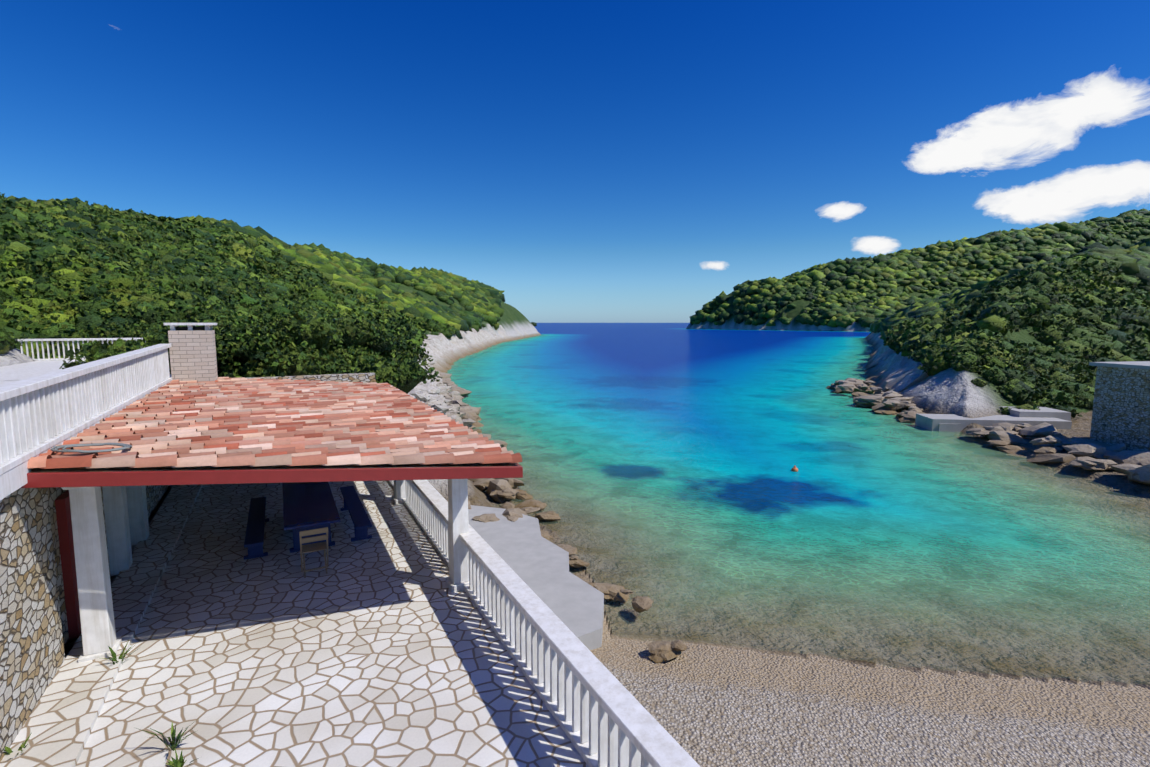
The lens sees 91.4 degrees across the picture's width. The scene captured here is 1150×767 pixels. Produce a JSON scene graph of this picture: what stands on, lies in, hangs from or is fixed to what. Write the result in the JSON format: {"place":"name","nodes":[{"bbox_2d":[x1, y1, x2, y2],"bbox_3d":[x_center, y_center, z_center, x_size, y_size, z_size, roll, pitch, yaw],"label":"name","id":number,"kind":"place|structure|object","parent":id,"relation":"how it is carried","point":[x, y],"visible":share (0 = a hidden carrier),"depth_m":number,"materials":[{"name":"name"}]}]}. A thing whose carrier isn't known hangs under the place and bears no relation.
{"place":"outdoors","nodes":[
{"label":"outdoors","id":0,"kind":"place"},
{"bbox_2d":[67,322,219,357],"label":"tree leaves","id":1,"kind":"object","parent":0,"point":[101,333],"depth_m":24.92,"materials":[{"name":"green plant"}]},
{"bbox_2d":[0,225,1149,766],"bbox_3d":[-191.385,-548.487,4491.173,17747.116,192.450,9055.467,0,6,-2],"label":"terrain","id":2,"kind":"structure","parent":0,"point":[734,699],"depth_m":13.38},
{"bbox_2d":[59,338,238,374],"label":"tree leaves","id":3,"kind":"object","parent":2,"relation":"on","point":[95,350],"depth_m":17.30,"materials":[{"name":"green plant"}]},
{"bbox_2d":[133,313,341,377],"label":"tree leaves","id":4,"kind":"object","parent":2,"relation":"on","point":[223,333],"depth_m":18.77,"materials":[{"name":"green plant"}]},
{"bbox_2d":[240,314,405,352],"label":"tree leaves","id":5,"kind":"object","parent":2,"relation":"on","point":[363,325],"depth_m":26.14,"materials":[{"name":"green plant"}]},
{"bbox_2d":[312,345,439,393],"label":"tree leaves","id":6,"kind":"object","parent":2,"relation":"on","point":[351,355],"depth_m":22.44,"materials":[{"name":"green plant"}]},
{"bbox_2d":[360,314,432,362],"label":"tree leaves","id":7,"kind":"object","parent":2,"relation":"on","point":[410,345],"depth_m":31.46,"materials":[{"name":"green plant"}]},
{"bbox_2d":[468,505,603,649],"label":"concrete platform","id":8,"kind":"structure","parent":2,"relation":"on","point":[530,556],"depth_m":16.09,"materials":[{"name":"grey concrete"}]},
{"bbox_2d":[0,192,1149,417],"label":"hill shrub","id":9,"kind":"object","parent":2,"relation":"on","point":[262,294],"depth_m":57.25,"materials":[{"name":"green plant"}]},
{"bbox_2d":[413,322,928,394],"bbox_3d":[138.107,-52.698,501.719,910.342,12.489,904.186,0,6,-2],"label":"rocky shore","id":10,"kind":"structure","parent":2,"relation":"on","point":[445,353],"depth_m":108.42,"materials":[{"name":"beige stone"}]},
{"bbox_2d":[211,208,1149,340],"bbox_3d":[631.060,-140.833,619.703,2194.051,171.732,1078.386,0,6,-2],"label":"forested hill","id":11,"kind":"structure","parent":2,"relation":"on","point":[872,307],"depth_m":560.60,"materials":[{"name":"green plant"}]},
{"bbox_2d":[408,360,1149,662],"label":"shore rocks","id":12,"kind":"object","parent":2,"relation":"on","point":[445,394],"visible":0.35,"depth_m":31.70,"materials":[{"name":"grey stone"}]},
{"bbox_2d":[915,406,1071,437],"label":"concrete jetty","id":13,"kind":"object","parent":2,"relation":"on","point":[955,423],"visible":0.57,"depth_m":39.76,"materials":[{"name":"grey concrete"}]},
{"bbox_2d":[1090,366,1149,450],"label":"stone wall","id":14,"kind":"structure","parent":2,"relation":"on","point":[1121,409],"depth_m":31.57,"materials":[{"name":"grey stone"}]},
{"bbox_2d":[1089,361,1149,369],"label":"coping","id":15,"kind":"object","parent":14,"relation":"on","point":[1137,364],"visible":1,"depth_m":31.84,"materials":[{"name":"white concrete"}]},
{"bbox_3d":[-3.756,5.603,7.882,5.660,3.600,37.000,-3,7,-28],"label":"terrace block wall","id":16,"kind":"object","parent":2,"relation":"on","visible":0},
{"bbox_2d":[0,373,375,761],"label":"stone wall","id":17,"kind":"structure","parent":16,"relation":"on","point":[34,636],"depth_m":6.74,"materials":[{"name":"beige stone"}]},
{"bbox_2d":[55,490,80,638],"bbox_3d":[-7.608,2.658,8.584,0.120,2.100,1.000,-3,7,-28],"label":"red door","id":18,"kind":"structure","parent":17,"relation":"attached to","point":[64,521],"depth_m":8.17,"materials":[{"name":"paint"}]},
{"bbox_2d":[0,360,171,575],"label":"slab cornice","id":19,"kind":"structure","parent":17,"relation":"on","point":[126,517],"depth_m":10.36,"materials":[{"name":"white paint"}]},
{"bbox_2d":[18,338,145,360],"bbox_3d":[-20.221,-1.482,23.955,5.300,0.900,0.260,-3,7,-28],"label":"railing","id":20,"kind":"object","parent":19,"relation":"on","point":[63,347],"visible":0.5,"depth_m":23.24,"materials":[{"name":"white paint"}]},
{"bbox_2d":[0,344,171,474],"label":"balustrade","id":21,"kind":"object","parent":19,"relation":"on","point":[39,414],"visible":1,"depth_m":7.89,"materials":[{"name":"white paint"}]},
{"bbox_2d":[0,468,587,766],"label":"terrace paving","id":22,"kind":"structure","parent":16,"relation":"on","point":[383,646],"depth_m":7.60,"materials":[{"name":"beige stone"}]},
{"bbox_2d":[4,640,198,766],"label":"plants","id":23,"kind":"object","parent":22,"relation":"on","point":[180,762],"visible":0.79,"depth_m":6.07,"materials":[{"name":"green plant"}]},
{"bbox_2d":[168,330,217,485],"bbox_3d":[-10.847,0.677,16.147,1.000,4.400,0.900,-3,7,-28],"label":"chimney","id":24,"kind":"object","parent":22,"relation":"on","point":[192,354],"visible":0.21,"depth_m":15.60,"materials":[{"name":"white brick"}]},
{"bbox_2d":[164,323,216,329],"bbox_3d":[-10.847,-1.615,15.897,1.150,0.210,1.020,-3,7,-28],"label":"chimney cap","id":25,"kind":"object","parent":24,"relation":"on","point":[173,326],"visible":0.88,"depth_m":15.54,"materials":[{"name":"white concrete"}]},
{"bbox_2d":[176,327,204,329],"bbox_3d":[-10.847,-1.550,15.904,0.700,0.120,0.550,-3,7,-28],"label":"chimney opening","id":26,"kind":"object","parent":24,"relation":"in","point":[186,328],"visible":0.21,"depth_m":15.66,"materials":[{"name":"black"}]},
{"bbox_2d":[61,471,468,662],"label":"pillars","id":27,"kind":"structure","parent":22,"relation":"on","point":[98,630],"depth_m":7.64,"materials":[{"name":"white paint"}]},
{"bbox_2d":[21,464,522,487],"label":"roof beam","id":28,"kind":"structure","parent":27,"relation":"on","point":[90,479],"depth_m":7.23,"materials":[{"name":"red wood"}]},
{"bbox_2d":[30,462,519,471],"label":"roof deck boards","id":29,"kind":"object","parent":28,"relation":"on","point":[162,468],"visible":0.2,"depth_m":7.33,"materials":[{"name":"brown wood"}]},
{"bbox_2d":[27,377,521,468],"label":"roof tiles","id":30,"kind":"object","parent":27,"relation":"on","point":[225,421],"visible":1,"depth_m":9.37,"materials":[{"name":"red tile"}]},
{"bbox_2d":[51,443,132,452],"bbox_3d":[-6.094,0.812,7.093,0.797,0.094,0.526,-3,7,-28],"label":"garden hose coil","id":31,"kind":"object","parent":30,"relation":"on","point":[122,445],"visible":1,"depth_m":7.05,"materials":[{"name":"grey rubber"}]},
{"bbox_2d":[244,486,371,559],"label":"benches","id":32,"kind":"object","parent":22,"relation":"on","point":[257,520],"depth_m":11.76,"materials":[{"name":"wood"}]},
{"bbox_2d":[282,482,340,530],"bbox_3d":[-5.906,2.565,12.438,1.000,0.050,3.600,-3,7,-28],"label":"table top","id":33,"kind":"object","parent":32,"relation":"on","point":[307,504],"visible":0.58,"depth_m":11.94,"materials":[{"name":"blue wood"}]},
{"bbox_2d":[299,527,328,577],"bbox_3d":[-4.825,3.072,10.394,0.470,0.925,0.500,-3,7,-28],"label":"folding chair","id":34,"kind":"object","parent":22,"relation":"on","point":[308,548],"visible":0.94,"depth_m":10.29,"materials":[{"name":"brown wood"}]},
{"bbox_2d":[388,467,699,766],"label":"balustrade","id":35,"kind":"object","parent":22,"relation":"on","point":[602,715],"visible":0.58,"depth_m":6.60,"materials":[{"name":"white paint"}]},
{"bbox_2d":[0,0,1149,322],"label":"sky","id":36,"kind":"structure","parent":0,"point":[578,161],"materials":[{"name":"blue"}]},
{"bbox_2d":[447,323,1149,683],"bbox_3d":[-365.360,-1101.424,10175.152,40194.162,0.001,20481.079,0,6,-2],"label":"sea water","id":37,"kind":"structure","parent":0,"point":[711,437],"depth_m":29.86,"materials":[{"name":"blue liquid"}]},
{"bbox_2d":[791,465,797,471],"bbox_3d":[11.336,4.418,28.957,0.340,0.374,0.340,0,6,-2],"label":"mooring buoy","id":38,"kind":"object","parent":37,"relation":"in","point":[794,469],"visible":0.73,"depth_m":28.85,"materials":[{"name":"orange plastic"}]}
]}

